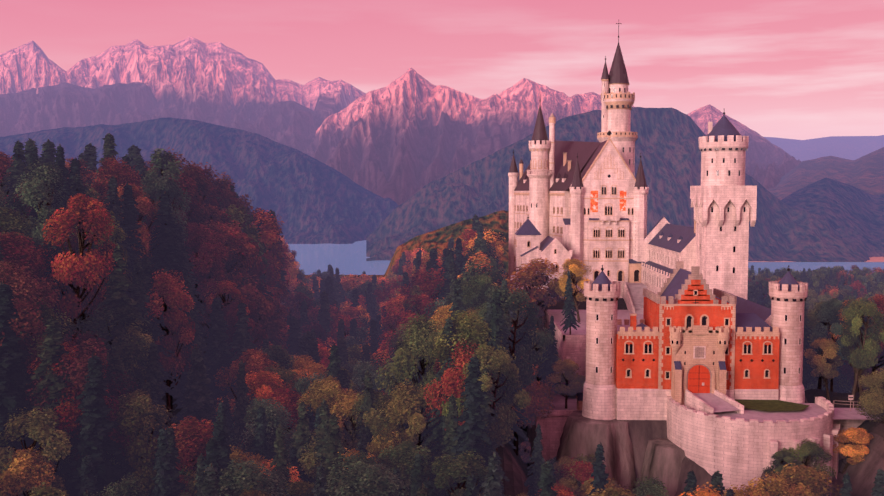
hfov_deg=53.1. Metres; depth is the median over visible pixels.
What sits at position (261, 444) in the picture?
tree
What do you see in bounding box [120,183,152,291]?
tree
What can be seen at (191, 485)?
tree
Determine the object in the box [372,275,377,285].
tree
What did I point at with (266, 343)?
tree
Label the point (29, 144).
tree
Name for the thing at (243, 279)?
tree
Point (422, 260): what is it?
tree
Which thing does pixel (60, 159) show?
tree
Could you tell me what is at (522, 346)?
tree
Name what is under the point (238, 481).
tree
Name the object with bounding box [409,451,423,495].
tree
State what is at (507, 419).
tree
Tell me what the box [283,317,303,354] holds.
tree
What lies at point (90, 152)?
tree
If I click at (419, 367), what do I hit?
tree
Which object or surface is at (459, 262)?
tree
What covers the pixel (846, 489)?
tree
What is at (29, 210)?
tree
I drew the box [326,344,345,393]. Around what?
tree
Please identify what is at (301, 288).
tree
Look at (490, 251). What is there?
tree
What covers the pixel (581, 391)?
tree
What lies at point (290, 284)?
tree
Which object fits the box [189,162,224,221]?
tree
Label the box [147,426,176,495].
tree
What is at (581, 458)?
tree
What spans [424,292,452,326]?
tree
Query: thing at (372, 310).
tree
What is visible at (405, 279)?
tree
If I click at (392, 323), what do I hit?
tree
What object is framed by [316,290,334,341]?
tree
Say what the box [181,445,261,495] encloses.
tree
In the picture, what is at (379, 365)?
tree
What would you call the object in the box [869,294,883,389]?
tree
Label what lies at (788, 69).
sky
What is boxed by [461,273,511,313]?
tree
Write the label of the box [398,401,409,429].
tree
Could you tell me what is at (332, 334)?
tree
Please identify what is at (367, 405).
tree
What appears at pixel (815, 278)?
tree
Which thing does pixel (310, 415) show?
tree
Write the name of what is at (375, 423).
tree
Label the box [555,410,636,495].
rock cliff
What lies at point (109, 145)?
tree
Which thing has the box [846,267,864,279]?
tree
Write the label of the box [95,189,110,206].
tree
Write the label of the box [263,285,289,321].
tree
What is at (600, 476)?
tree
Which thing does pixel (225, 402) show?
tree
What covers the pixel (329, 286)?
tree
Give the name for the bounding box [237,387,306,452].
tree
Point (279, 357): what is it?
tree
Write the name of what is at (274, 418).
tree
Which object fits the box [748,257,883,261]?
meadow
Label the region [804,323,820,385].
tree
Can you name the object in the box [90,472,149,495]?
tree
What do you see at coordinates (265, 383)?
tree
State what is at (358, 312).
tree
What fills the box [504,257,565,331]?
tree
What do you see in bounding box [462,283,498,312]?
tree
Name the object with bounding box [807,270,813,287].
tree
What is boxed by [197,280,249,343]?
tree
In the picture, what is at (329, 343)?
tree
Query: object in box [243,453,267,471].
tree
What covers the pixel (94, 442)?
tree
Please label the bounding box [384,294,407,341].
tree
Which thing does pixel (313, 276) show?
tree
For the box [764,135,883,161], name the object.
mountain
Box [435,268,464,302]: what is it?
tree
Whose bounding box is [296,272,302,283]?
tree
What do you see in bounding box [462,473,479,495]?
tree
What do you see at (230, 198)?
tree
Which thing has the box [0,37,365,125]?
mountain
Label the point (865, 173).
hill
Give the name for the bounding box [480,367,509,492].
tree
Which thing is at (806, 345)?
tree
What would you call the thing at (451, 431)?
tree
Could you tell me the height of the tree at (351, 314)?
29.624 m
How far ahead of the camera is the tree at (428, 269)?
273.96 m
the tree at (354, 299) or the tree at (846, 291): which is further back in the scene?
the tree at (846, 291)
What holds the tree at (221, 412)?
on the terrain
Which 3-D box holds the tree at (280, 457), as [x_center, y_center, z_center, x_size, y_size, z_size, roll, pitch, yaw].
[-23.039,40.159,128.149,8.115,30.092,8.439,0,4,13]
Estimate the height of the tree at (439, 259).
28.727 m
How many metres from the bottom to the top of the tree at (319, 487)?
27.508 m
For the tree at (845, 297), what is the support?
on the terrain
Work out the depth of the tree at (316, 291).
393.68 m
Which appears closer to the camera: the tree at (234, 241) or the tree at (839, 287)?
the tree at (234, 241)
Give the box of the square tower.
[690,109,756,299]
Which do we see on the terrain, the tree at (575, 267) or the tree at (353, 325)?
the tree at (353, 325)
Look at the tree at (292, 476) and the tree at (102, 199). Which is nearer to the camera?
the tree at (292, 476)
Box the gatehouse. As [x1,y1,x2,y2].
[582,261,807,419]
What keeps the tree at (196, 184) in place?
on the terrain
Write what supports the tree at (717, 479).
on the terrain
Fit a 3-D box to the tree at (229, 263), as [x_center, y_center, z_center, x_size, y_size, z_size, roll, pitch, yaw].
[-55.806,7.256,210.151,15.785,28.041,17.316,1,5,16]
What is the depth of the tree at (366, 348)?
226.07 m
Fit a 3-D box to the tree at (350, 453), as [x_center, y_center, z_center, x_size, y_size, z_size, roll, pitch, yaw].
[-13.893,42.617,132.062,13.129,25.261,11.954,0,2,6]
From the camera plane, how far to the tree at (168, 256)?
179.74 m
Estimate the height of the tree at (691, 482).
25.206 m
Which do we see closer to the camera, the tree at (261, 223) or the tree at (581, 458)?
the tree at (581, 458)
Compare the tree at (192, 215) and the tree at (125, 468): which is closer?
the tree at (125, 468)
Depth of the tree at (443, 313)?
190.69 m
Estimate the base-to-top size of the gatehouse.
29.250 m
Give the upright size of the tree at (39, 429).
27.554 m
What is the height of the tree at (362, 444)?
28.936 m
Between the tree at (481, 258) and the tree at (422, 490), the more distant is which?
the tree at (481, 258)
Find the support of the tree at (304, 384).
on the terrain
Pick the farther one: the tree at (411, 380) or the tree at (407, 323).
the tree at (407, 323)
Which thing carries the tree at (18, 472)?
on the terrain
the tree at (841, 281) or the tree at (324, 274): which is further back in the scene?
the tree at (324, 274)
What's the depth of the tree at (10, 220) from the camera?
154.99 m
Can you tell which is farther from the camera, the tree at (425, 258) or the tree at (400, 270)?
the tree at (400, 270)
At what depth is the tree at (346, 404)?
153.22 m
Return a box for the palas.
[508,23,648,282]
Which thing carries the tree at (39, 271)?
on the terrain
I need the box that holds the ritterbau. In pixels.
[641,217,770,325]
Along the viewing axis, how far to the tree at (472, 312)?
178.91 m
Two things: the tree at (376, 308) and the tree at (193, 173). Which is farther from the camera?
the tree at (376, 308)
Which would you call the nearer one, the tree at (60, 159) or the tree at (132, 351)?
the tree at (132, 351)
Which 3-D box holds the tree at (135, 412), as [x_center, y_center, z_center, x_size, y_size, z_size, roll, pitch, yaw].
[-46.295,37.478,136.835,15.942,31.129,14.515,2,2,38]
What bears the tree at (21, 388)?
on the terrain
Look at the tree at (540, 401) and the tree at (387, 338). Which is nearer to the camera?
the tree at (540, 401)
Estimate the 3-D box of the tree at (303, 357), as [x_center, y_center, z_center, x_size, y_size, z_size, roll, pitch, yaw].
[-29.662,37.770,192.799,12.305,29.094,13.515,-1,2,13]
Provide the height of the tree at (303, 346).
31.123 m
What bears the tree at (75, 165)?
on the terrain
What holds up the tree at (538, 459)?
on the terrain
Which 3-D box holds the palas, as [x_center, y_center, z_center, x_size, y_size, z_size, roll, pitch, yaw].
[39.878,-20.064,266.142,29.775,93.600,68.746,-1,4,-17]
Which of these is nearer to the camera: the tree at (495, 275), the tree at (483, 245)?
the tree at (495, 275)
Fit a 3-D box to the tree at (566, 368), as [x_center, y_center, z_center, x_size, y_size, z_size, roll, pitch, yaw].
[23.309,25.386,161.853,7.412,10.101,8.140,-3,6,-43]
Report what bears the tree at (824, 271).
on the terrain
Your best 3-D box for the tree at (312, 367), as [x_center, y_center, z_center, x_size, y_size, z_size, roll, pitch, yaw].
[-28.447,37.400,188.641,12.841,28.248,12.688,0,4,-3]
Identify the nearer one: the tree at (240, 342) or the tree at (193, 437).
the tree at (193, 437)
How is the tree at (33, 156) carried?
on the terrain
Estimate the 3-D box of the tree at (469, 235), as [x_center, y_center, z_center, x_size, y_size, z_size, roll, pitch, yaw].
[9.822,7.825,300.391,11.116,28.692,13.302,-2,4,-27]
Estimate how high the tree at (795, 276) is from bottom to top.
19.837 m
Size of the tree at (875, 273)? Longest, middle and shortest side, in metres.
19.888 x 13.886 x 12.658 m
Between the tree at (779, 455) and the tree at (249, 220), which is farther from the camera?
the tree at (249, 220)
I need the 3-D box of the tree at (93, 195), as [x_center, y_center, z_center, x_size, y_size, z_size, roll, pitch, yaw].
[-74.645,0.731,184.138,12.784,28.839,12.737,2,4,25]
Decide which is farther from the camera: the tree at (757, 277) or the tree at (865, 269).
the tree at (865, 269)
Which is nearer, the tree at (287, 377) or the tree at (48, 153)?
the tree at (287, 377)
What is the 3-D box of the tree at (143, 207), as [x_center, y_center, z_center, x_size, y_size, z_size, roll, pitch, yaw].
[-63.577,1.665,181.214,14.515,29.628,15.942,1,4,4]
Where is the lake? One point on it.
(346, 259)
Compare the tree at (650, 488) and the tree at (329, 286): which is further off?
the tree at (329, 286)
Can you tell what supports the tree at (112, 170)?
on the terrain
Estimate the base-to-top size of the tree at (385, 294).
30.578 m
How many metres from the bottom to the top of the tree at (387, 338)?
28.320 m
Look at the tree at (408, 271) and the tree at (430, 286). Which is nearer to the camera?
the tree at (430, 286)
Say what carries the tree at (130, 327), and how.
on the terrain
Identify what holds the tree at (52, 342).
on the terrain
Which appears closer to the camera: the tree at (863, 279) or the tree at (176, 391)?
the tree at (176, 391)
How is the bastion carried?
on the terrain
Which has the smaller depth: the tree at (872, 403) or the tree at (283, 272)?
the tree at (872, 403)
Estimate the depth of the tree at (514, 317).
192.69 m
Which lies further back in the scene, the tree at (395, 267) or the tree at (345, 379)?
the tree at (395, 267)
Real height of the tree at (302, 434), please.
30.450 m
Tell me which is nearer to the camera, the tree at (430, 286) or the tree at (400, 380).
the tree at (400, 380)
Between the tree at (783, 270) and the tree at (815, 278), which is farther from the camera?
the tree at (783, 270)
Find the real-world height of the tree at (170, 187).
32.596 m
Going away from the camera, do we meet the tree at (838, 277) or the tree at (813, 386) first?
the tree at (813, 386)
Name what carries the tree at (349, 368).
on the terrain
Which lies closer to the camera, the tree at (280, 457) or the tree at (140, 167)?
the tree at (280, 457)
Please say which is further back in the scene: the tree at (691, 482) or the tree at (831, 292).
the tree at (831, 292)
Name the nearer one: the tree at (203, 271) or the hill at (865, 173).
the tree at (203, 271)
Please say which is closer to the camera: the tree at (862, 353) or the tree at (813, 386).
the tree at (862, 353)
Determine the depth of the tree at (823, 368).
163.91 m
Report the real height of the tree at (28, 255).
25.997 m
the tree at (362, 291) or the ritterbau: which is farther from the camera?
the tree at (362, 291)
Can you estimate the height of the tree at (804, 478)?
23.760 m
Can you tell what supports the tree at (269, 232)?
on the terrain
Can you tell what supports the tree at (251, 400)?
on the terrain
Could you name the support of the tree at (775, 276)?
on the terrain
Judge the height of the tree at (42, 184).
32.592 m
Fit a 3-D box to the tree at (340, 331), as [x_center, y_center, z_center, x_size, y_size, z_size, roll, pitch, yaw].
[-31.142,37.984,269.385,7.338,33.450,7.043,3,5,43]
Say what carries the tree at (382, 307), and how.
on the terrain
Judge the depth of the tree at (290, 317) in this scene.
260.05 m
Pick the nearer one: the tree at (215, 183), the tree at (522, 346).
the tree at (522, 346)
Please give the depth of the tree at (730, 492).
117.71 m
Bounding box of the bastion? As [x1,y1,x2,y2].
[666,395,872,494]
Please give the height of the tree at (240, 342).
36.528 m
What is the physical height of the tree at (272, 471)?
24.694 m
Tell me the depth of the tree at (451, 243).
331.66 m
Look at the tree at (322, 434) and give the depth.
136.70 m
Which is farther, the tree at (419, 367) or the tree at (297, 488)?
the tree at (419, 367)
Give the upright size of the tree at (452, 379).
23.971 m
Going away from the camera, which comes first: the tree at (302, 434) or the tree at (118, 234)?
the tree at (302, 434)
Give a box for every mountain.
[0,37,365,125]
[0,82,319,151]
[302,68,800,204]
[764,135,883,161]
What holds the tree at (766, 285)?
on the terrain
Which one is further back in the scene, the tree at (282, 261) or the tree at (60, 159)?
the tree at (282, 261)
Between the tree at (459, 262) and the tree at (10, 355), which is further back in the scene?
the tree at (459, 262)
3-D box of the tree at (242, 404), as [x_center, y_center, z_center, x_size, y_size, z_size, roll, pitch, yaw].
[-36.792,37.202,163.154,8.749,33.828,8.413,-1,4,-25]
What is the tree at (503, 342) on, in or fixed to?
on the terrain
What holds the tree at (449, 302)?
on the terrain
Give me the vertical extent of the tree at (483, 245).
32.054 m
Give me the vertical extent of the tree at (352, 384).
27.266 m
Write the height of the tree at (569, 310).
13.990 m
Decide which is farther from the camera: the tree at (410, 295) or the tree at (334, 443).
the tree at (410, 295)
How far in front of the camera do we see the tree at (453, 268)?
246.96 m
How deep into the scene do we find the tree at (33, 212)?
162.53 m
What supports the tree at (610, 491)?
on the terrain
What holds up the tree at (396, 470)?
on the terrain
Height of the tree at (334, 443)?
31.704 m
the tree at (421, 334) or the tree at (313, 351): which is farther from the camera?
the tree at (313, 351)
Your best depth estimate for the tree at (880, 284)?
387.38 m
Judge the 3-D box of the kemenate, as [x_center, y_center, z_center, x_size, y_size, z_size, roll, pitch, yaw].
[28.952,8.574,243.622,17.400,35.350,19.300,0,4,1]
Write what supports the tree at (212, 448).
on the terrain
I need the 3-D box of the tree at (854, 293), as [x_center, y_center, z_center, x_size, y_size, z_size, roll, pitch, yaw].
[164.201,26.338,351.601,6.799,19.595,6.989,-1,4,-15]
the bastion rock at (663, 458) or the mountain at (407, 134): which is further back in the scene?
the mountain at (407, 134)
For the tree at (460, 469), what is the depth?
122.66 m
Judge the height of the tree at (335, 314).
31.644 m
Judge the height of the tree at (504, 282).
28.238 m
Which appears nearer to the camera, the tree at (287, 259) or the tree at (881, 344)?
the tree at (881, 344)
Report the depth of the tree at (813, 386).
187.32 m
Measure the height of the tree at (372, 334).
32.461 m
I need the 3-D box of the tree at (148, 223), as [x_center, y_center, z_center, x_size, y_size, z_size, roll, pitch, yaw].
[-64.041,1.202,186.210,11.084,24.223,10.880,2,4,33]
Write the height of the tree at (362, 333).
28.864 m
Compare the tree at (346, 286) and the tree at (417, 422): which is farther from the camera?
the tree at (346, 286)
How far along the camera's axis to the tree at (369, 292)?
350.44 m
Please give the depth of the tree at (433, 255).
288.21 m
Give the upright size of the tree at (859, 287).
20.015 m
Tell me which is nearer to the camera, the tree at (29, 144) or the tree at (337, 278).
the tree at (29, 144)
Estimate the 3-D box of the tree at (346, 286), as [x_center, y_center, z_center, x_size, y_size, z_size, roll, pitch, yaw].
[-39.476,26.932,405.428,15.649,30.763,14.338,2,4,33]
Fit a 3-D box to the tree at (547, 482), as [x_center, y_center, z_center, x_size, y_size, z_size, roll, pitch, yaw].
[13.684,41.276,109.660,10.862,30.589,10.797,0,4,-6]
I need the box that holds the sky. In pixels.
[0,0,883,139]
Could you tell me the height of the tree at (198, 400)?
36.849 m
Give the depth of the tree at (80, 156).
232.27 m
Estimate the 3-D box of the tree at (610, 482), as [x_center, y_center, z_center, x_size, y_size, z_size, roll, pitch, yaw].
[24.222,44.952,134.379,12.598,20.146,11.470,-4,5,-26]
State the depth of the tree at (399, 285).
368.14 m
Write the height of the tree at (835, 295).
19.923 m
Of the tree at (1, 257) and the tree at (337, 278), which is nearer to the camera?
the tree at (1, 257)
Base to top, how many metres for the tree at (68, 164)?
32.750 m
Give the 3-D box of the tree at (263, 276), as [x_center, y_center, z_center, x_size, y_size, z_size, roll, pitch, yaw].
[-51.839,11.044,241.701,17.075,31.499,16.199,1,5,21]
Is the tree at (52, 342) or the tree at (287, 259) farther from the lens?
the tree at (287, 259)
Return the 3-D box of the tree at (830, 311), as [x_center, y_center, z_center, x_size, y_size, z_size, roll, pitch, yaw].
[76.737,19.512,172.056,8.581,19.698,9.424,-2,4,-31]
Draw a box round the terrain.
[64,273,883,495]
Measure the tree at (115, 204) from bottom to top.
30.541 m
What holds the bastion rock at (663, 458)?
on the terrain
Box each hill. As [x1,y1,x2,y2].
[0,117,398,243]
[366,107,883,261]
[768,147,883,199]
[781,178,883,247]
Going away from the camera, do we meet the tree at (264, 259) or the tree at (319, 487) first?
the tree at (319, 487)
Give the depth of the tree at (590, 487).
132.91 m
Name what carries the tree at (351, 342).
on the terrain
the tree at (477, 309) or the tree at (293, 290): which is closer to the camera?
the tree at (477, 309)
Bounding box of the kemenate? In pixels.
[515,215,571,280]
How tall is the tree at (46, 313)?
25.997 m
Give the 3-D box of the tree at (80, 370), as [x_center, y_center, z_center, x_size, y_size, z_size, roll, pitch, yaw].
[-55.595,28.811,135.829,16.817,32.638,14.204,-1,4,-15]
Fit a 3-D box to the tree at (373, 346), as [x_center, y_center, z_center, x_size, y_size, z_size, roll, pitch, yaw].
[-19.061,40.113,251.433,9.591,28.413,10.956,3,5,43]
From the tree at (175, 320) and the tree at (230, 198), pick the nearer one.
the tree at (175, 320)
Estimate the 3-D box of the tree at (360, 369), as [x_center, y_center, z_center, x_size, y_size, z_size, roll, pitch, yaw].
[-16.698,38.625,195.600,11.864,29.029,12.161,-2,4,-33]
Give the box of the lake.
[287,240,883,275]
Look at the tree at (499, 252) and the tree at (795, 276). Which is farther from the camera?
the tree at (795, 276)
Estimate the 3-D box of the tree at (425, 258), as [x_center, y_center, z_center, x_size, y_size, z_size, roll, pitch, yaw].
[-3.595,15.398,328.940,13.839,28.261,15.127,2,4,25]
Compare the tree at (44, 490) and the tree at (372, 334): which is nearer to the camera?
the tree at (44, 490)
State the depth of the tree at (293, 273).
382.79 m
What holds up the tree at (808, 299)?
on the terrain
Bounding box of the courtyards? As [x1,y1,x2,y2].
[510,275,650,474]
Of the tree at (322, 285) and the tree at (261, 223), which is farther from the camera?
the tree at (322, 285)
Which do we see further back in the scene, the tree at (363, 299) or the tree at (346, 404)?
the tree at (363, 299)
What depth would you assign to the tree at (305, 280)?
434.17 m
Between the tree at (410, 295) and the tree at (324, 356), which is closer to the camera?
the tree at (324, 356)
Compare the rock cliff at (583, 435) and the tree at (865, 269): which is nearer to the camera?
the rock cliff at (583, 435)
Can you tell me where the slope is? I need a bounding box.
[304,210,508,277]
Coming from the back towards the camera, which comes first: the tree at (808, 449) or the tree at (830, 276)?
the tree at (830, 276)
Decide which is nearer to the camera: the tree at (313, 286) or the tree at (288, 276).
the tree at (288, 276)
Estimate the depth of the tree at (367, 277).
441.70 m
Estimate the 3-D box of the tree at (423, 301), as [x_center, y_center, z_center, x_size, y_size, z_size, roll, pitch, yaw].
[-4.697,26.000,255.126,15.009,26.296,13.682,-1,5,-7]
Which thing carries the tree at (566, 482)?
on the terrain
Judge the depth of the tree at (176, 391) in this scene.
171.67 m
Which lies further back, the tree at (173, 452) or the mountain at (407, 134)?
the mountain at (407, 134)
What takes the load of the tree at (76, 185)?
on the terrain
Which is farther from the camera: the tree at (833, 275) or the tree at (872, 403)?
the tree at (833, 275)
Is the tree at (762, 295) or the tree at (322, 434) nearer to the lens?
the tree at (322, 434)
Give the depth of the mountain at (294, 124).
7884.85 m
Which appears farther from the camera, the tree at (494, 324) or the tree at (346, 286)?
the tree at (346, 286)
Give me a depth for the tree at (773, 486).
120.31 m
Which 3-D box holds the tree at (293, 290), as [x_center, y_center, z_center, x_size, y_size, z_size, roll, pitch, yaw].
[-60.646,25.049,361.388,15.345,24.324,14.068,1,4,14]
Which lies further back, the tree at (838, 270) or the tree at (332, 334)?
the tree at (838, 270)
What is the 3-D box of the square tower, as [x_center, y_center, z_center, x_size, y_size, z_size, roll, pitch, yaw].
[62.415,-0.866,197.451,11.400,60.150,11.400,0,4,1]
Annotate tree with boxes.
[0,151,29,203]
[0,160,76,266]
[0,205,43,264]
[0,231,46,303]
[0,231,63,318]
[0,242,4,282]
[0,259,63,393]
[0,280,38,453]
[0,406,76,495]
[0,446,56,495]
[3,201,34,231]
[4,140,30,209]
[5,343,38,455]
[18,298,76,379]
[20,320,41,384]
[24,138,39,173]
[24,330,137,471]
[24,341,111,439]
[26,315,81,489]
[27,482,68,495]
[28,143,38,181]
[30,197,43,244]
[37,193,125,342]
[40,139,56,170]
[40,212,78,342]
[50,157,95,187]
[53,144,70,214]
[57,352,128,495]
[64,157,90,320]
[64,174,109,332]
[69,211,133,313]
[71,183,107,241]
[72,302,153,391]
[76,455,100,495]
[77,153,83,163]
[80,166,96,183]
[82,142,98,177]
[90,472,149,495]
[91,155,151,207]
[91,317,153,395]
[92,184,159,276]
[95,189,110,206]
[95,245,147,392]
[96,133,120,190]
[103,176,133,296]
[106,389,177,495]
[113,405,143,482]
[119,154,137,183]
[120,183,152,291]
[127,145,143,175]
[129,258,168,389]
[132,161,151,173]
[135,155,146,186]
[136,197,158,256]
[138,155,194,187]
[139,172,190,265]
[140,379,158,463]
[141,148,187,212]
[142,259,179,397]
[144,269,198,426]
[144,342,169,429]
[146,147,212,226]
[146,416,213,495]
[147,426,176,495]
[148,171,209,227]
[149,192,206,337]
[154,425,185,495]
[158,267,184,412]
[174,222,215,365]
[177,275,217,419]
[178,463,196,492]
[179,473,196,495]
[181,165,206,219]
[181,346,216,457]
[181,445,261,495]
[183,222,228,302]
[185,220,245,314]
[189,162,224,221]
[191,226,253,285]
[193,453,204,495]
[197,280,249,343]
[199,463,219,495]
[200,204,239,257]
[201,437,226,494]
[208,179,228,211]
[209,418,232,478]
[213,172,253,229]
[214,349,279,421]
[216,204,263,258]
[216,400,233,453]
[217,459,290,495]
[221,270,274,351]
[222,220,261,293]
[222,396,234,437]
[227,183,242,231]
[228,302,257,384]
[229,360,251,452]
[229,397,313,463]
[232,387,258,415]
[234,370,294,433]
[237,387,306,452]
[239,276,254,320]
[239,485,270,495]
[243,213,253,232]
[243,231,268,283]
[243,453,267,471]
[244,341,298,386]
[247,207,284,271]
[247,405,274,465]
[249,208,283,280]
[254,242,284,343]
[257,221,277,297]
[257,459,299,482]
[262,338,270,352]
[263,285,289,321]
[265,363,298,398]
[268,209,287,288]
[270,424,292,495]
[271,468,281,495]
[275,325,289,352]
[276,252,291,306]
[279,279,309,308]
[280,241,290,269]
[281,279,313,304]
[282,479,314,495]
[283,242,296,266]
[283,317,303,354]
[284,281,319,311]
[285,314,293,339]
[286,252,300,285]
[287,367,319,397]
[288,357,326,378]
[288,370,326,430]
[288,400,313,485]
[288,446,300,481]
[289,354,315,378]
[289,427,343,484]
[290,376,360,446]
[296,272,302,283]
[297,336,308,356]
[298,322,335,352]
[299,269,310,289]
[301,450,405,495]
[307,404,314,441]
[308,338,320,369]
[308,399,331,483]
[309,271,318,285]
[311,277,315,290]
[311,462,327,495]
[313,279,319,298]
[313,406,320,483]
[316,271,328,280]
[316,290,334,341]
[316,304,347,333]
[317,278,325,299]
[317,343,330,370]
[320,412,346,495]
[324,275,340,313]
[324,367,364,393]
[325,337,336,348]
[326,315,363,343]
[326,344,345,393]
[329,266,334,286]
[329,389,378,448]
[334,268,340,282]
[334,282,342,308]
[335,461,412,495]
[336,318,345,343]
[338,448,383,492]
[339,301,351,311]
[340,289,345,306]
[340,307,366,325]
[340,361,362,381]
[340,370,350,389]
[341,274,362,300]
[341,306,362,319]
[342,390,413,462]
[345,336,367,349]
[347,295,366,308]
[349,280,378,307]
[349,318,357,338]
[349,326,368,350]
[350,288,359,308]
[351,359,389,393]
[355,305,370,322]
[355,313,370,337]
[355,424,369,456]
[358,370,380,463]
[359,284,364,304]
[359,343,371,364]
[360,274,371,281]
[360,349,396,388]
[364,282,376,314]
[364,424,404,486]
[367,297,377,320]
[368,318,382,360]
[369,340,377,355]
[369,348,390,362]
[371,361,387,392]
[371,440,442,495]
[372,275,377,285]
[372,340,393,362]
[373,282,397,309]
[374,293,395,314]
[374,313,443,442]
[376,315,381,334]
[377,328,382,346]
[377,379,443,485]
[378,329,398,350]
[379,307,402,348]
[380,297,395,316]
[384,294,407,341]
[385,324,408,360]
[388,273,411,289]
[392,253,415,273]
[392,275,410,290]
[392,313,420,340]
[392,364,405,396]
[392,464,404,495]
[397,258,402,275]
[397,269,434,299]
[397,272,408,300]
[397,289,415,321]
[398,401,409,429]
[400,292,438,323]
[401,252,406,272]
[402,262,412,276]
[402,285,432,314]
[402,365,419,388]
[406,248,427,260]
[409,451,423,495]
[410,253,439,274]
[413,252,441,273]
[415,251,421,272]
[416,267,446,312]
[416,346,438,452]
[416,483,429,495]
[418,250,455,271]
[421,310,515,424]
[422,318,461,474]
[423,339,498,428]
[424,261,432,282]
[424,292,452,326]
[429,248,439,279]
[429,303,467,339]
[431,451,502,495]
[434,249,458,300]
[434,394,461,495]
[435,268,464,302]
[438,354,504,495]
[439,248,449,277]
[445,261,457,297]
[446,277,468,304]
[447,237,454,255]
[448,277,466,320]
[449,256,507,294]
[454,229,486,259]
[454,238,467,274]
[457,251,507,285]
[461,229,506,276]
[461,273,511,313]
[461,345,531,448]
[462,237,498,271]
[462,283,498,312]
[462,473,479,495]
[463,309,478,317]
[469,214,479,242]
[472,303,510,336]
[473,222,484,249]
[478,285,554,444]
[480,238,488,256]
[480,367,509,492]
[481,451,504,495]
[483,295,492,335]
[487,295,516,450]
[488,289,530,446]
[500,278,512,316]
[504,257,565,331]
[509,303,545,352]
[512,364,556,455]
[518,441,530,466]
[524,423,544,495]
[528,329,564,390]
[535,483,573,495]
[537,460,557,495]
[538,315,560,394]
[545,457,558,468]
[546,359,585,408]
[549,258,593,321]
[553,456,590,495]
[554,456,593,495]
[556,375,585,395]
[560,271,580,334]
[569,478,619,495]
[572,453,595,490]
[575,477,633,495]
[586,442,608,495]
[588,486,635,495]
[629,476,668,495]
[679,482,724,495]
[681,470,696,495]
[690,488,736,495]
[711,471,724,495]
[726,487,734,495]
[731,470,802,495]
[734,485,770,495]
[747,284,761,302]
[748,272,766,280]
[752,277,769,305]
[757,283,764,305]
[761,268,772,277]
[762,450,800,477]
[766,275,780,280]
[777,267,792,278]
[778,463,841,495]
[779,438,835,495]
[791,272,802,281]
[802,301,815,388]
[803,337,843,400]
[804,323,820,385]
[804,365,849,390]
[805,294,819,307]
[805,301,847,388]
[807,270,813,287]
[807,289,819,301]
[808,298,847,391]
[810,269,824,288]
[814,292,831,301]
[818,267,832,290]
[819,277,822,289]
[819,285,839,297]
[822,267,837,287]
[822,361,840,392]
[823,280,844,290]
[825,298,883,391]
[827,270,832,284]
[827,291,844,299]
[830,294,883,395]
[833,268,847,279]
[833,427,873,473]
[835,270,853,286]
[836,292,854,303]
[836,361,851,392]
[838,275,844,287]
[838,288,851,296]
[839,473,852,495]
[840,298,883,402]
[840,363,881,391]
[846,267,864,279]
[849,280,867,293]
[850,281,865,295]
[853,290,856,298]
[854,276,871,289]
[855,368,883,440]
[862,267,870,273]
[864,275,876,292]
[866,267,883,275]
[866,271,882,280]
[867,281,870,292]
[869,282,883,295]
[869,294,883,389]
[871,468,883,495]
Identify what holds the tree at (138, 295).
on the terrain
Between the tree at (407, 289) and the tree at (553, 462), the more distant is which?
the tree at (407, 289)
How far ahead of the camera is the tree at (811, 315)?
178.60 m
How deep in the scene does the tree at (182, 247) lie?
185.55 m
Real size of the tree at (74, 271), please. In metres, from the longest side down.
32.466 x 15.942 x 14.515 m
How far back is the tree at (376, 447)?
140.44 m
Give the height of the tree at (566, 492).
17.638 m
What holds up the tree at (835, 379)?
on the terrain
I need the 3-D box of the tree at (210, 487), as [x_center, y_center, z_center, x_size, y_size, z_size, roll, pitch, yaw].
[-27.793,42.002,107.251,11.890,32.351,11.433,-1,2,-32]
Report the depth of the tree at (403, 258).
458.60 m
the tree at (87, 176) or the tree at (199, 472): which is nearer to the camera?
the tree at (199, 472)
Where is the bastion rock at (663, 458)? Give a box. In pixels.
[640,438,684,495]
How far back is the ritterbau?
215.81 m
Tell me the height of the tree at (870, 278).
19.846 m
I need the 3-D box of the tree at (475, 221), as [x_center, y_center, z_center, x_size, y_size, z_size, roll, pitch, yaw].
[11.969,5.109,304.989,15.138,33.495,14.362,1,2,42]
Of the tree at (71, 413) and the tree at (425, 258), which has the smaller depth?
the tree at (71, 413)
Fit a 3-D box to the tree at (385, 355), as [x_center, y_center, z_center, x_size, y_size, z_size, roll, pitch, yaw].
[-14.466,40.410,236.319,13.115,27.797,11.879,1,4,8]
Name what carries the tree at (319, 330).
on the terrain
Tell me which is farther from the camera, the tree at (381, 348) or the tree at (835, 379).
the tree at (381, 348)
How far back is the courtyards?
177.76 m
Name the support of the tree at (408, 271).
on the terrain
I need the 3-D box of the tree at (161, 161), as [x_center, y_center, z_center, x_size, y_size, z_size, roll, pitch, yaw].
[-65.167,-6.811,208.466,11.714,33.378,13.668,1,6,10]
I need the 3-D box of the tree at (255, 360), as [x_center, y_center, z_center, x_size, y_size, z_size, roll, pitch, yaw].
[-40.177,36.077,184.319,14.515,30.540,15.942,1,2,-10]
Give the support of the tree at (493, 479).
on the terrain
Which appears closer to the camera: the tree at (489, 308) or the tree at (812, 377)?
the tree at (489, 308)
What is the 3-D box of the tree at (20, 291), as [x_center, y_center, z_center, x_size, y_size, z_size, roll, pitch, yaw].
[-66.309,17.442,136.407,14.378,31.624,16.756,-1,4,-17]
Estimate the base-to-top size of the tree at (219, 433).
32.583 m
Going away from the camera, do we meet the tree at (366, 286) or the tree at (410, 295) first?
the tree at (410, 295)
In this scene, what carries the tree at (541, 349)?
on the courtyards
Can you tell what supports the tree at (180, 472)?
on the terrain
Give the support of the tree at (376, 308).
on the terrain
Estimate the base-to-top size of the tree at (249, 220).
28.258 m
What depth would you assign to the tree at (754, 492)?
120.04 m
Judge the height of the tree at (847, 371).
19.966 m

